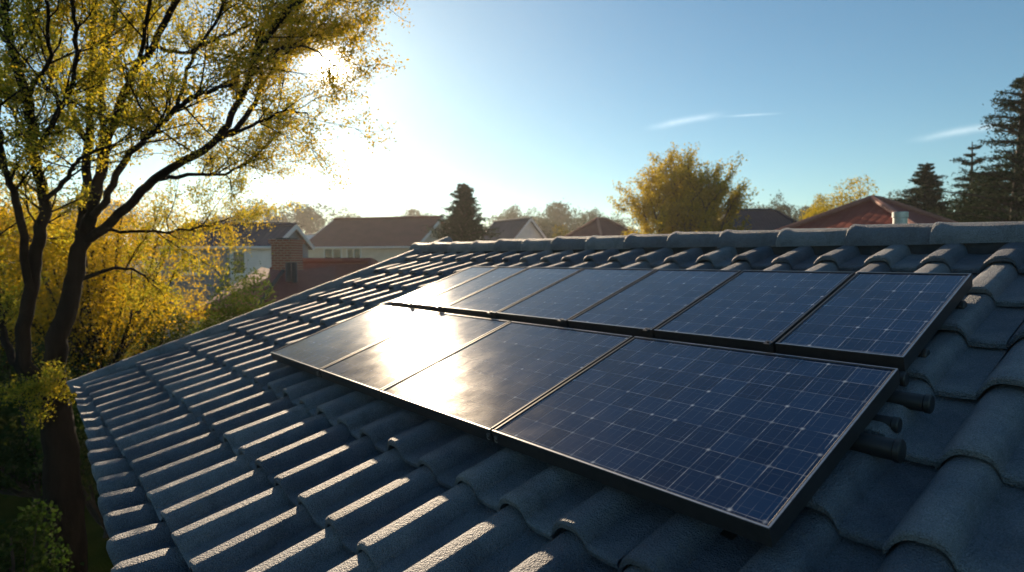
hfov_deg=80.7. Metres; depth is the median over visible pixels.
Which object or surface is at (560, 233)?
shrub
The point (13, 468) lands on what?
shrub
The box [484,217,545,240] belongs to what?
gabled house
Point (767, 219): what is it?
hip roofed house
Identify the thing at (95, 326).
golden tree
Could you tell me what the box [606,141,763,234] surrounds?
broadleaf tree
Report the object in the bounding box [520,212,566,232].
tree
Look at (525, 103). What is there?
sky
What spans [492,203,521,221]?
tree
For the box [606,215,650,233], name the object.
tree
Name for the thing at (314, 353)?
solar panel
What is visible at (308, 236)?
gabled house
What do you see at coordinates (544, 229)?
tree
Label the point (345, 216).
tree
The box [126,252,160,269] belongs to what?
wood
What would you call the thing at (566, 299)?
solar panel
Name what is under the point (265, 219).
tree
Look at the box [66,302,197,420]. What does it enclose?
shrub
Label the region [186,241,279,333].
shrub
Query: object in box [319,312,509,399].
solar panel
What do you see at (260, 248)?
gabled house
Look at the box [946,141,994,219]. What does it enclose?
pine tree
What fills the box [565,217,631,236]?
hip roofed house
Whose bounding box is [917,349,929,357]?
mounting rail
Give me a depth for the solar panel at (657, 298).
3.67 m
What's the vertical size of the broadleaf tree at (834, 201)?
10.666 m
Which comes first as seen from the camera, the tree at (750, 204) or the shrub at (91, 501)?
the shrub at (91, 501)
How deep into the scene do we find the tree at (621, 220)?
149.87 m
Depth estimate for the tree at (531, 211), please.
146.67 m
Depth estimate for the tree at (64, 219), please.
128.75 m
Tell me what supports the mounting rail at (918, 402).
attached to the tiled house at (230, 445)
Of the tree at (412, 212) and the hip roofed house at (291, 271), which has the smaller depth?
the hip roofed house at (291, 271)
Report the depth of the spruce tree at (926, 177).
37.43 m
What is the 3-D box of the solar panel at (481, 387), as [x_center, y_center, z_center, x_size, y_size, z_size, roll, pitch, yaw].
[-0.042,0.454,3.284,1.014,0.064,1.003,-26,18,-36]
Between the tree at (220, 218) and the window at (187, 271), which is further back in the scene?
the tree at (220, 218)
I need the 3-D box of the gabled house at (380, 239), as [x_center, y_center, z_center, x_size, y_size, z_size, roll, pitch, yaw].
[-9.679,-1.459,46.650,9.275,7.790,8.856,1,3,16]
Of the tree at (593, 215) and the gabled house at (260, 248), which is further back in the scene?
the tree at (593, 215)
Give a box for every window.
[179,251,201,274]
[230,250,247,276]
[324,248,341,257]
[346,248,360,257]
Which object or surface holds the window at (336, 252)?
in the gabled house at (380, 239)
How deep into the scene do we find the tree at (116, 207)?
139.57 m
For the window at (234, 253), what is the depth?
26.89 m
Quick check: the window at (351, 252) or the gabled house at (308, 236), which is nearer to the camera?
the window at (351, 252)
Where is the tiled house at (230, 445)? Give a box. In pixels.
[66,211,1023,571]
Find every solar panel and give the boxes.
[271,305,439,377]
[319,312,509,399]
[380,321,632,442]
[391,266,497,309]
[416,267,529,312]
[445,267,583,318]
[492,336,899,547]
[497,268,656,327]
[568,269,741,338]
[654,270,854,352]
[775,272,972,371]
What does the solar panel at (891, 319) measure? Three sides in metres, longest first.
0.953 x 0.505 x 0.064 m
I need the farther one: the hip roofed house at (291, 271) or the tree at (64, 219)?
the tree at (64, 219)
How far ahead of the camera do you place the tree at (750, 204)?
146.93 m
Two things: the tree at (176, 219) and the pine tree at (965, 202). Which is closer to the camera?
the pine tree at (965, 202)
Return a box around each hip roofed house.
[187,238,379,329]
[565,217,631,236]
[718,208,796,229]
[775,195,956,229]
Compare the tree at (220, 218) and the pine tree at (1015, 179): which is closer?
the pine tree at (1015, 179)
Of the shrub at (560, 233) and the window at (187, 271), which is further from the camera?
the shrub at (560, 233)
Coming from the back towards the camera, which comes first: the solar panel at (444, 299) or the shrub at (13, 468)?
the shrub at (13, 468)
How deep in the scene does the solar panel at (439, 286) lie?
5.47 m
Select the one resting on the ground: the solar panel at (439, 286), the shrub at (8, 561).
the shrub at (8, 561)
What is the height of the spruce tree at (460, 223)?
9.629 m
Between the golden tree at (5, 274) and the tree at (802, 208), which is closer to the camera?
the golden tree at (5, 274)
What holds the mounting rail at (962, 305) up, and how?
attached to the tiled house at (230, 445)
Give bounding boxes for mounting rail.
[408,302,908,386]
[849,432,906,463]
[872,414,901,432]
[886,390,934,413]
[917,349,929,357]
[955,300,966,308]
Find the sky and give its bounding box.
[0,0,1023,244]
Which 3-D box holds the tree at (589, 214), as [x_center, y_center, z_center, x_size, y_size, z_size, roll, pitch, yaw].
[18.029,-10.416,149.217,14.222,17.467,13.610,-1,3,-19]
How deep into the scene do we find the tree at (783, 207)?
118.44 m
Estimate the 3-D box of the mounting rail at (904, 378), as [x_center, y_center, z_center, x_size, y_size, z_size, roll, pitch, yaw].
[0.189,0.279,3.832,0.100,0.182,4.060,-26,18,-36]
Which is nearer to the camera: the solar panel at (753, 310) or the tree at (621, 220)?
the solar panel at (753, 310)
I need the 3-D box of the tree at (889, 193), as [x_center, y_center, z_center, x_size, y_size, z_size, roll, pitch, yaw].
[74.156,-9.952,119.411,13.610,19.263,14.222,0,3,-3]
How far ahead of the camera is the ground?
10.26 m
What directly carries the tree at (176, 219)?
on the ground
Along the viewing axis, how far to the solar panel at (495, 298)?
4.71 m
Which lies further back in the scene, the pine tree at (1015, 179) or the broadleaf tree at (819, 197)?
the broadleaf tree at (819, 197)
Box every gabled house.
[152,222,314,338]
[305,233,315,238]
[308,216,443,261]
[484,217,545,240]
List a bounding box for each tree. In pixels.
[0,0,413,571]
[0,170,225,398]
[0,177,166,432]
[2,200,109,259]
[98,200,161,278]
[147,206,217,263]
[195,205,257,221]
[231,198,289,221]
[280,201,336,233]
[330,204,366,220]
[400,207,423,215]
[421,183,503,241]
[478,213,499,231]
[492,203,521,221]
[511,205,542,221]
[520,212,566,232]
[534,198,587,232]
[536,217,573,237]
[567,211,594,229]
[588,207,606,220]
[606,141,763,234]
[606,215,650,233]
[611,212,633,229]
[739,202,773,208]
[766,190,804,219]
[792,175,878,220]
[793,193,829,221]
[793,205,814,220]
[883,186,911,205]
[893,162,957,221]
[909,75,1023,221]
[930,170,1011,221]
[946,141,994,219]
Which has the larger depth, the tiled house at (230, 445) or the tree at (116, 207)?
the tree at (116, 207)
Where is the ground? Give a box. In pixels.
[0,265,638,571]
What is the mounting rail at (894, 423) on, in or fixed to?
attached to the tiled house at (230, 445)
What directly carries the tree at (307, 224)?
on the ground
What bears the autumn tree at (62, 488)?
on the ground
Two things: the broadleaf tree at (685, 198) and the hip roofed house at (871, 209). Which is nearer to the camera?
the hip roofed house at (871, 209)
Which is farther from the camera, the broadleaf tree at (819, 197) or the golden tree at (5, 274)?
the broadleaf tree at (819, 197)
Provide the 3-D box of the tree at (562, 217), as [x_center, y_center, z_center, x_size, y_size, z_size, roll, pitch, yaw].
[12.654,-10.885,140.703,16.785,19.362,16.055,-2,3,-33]
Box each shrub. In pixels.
[0,332,121,503]
[0,499,83,571]
[9,394,108,537]
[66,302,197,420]
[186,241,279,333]
[552,223,569,237]
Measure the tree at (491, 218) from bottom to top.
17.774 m
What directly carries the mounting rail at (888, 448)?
attached to the tiled house at (230, 445)
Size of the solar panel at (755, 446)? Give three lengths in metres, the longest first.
1.230 x 1.014 x 0.064 m

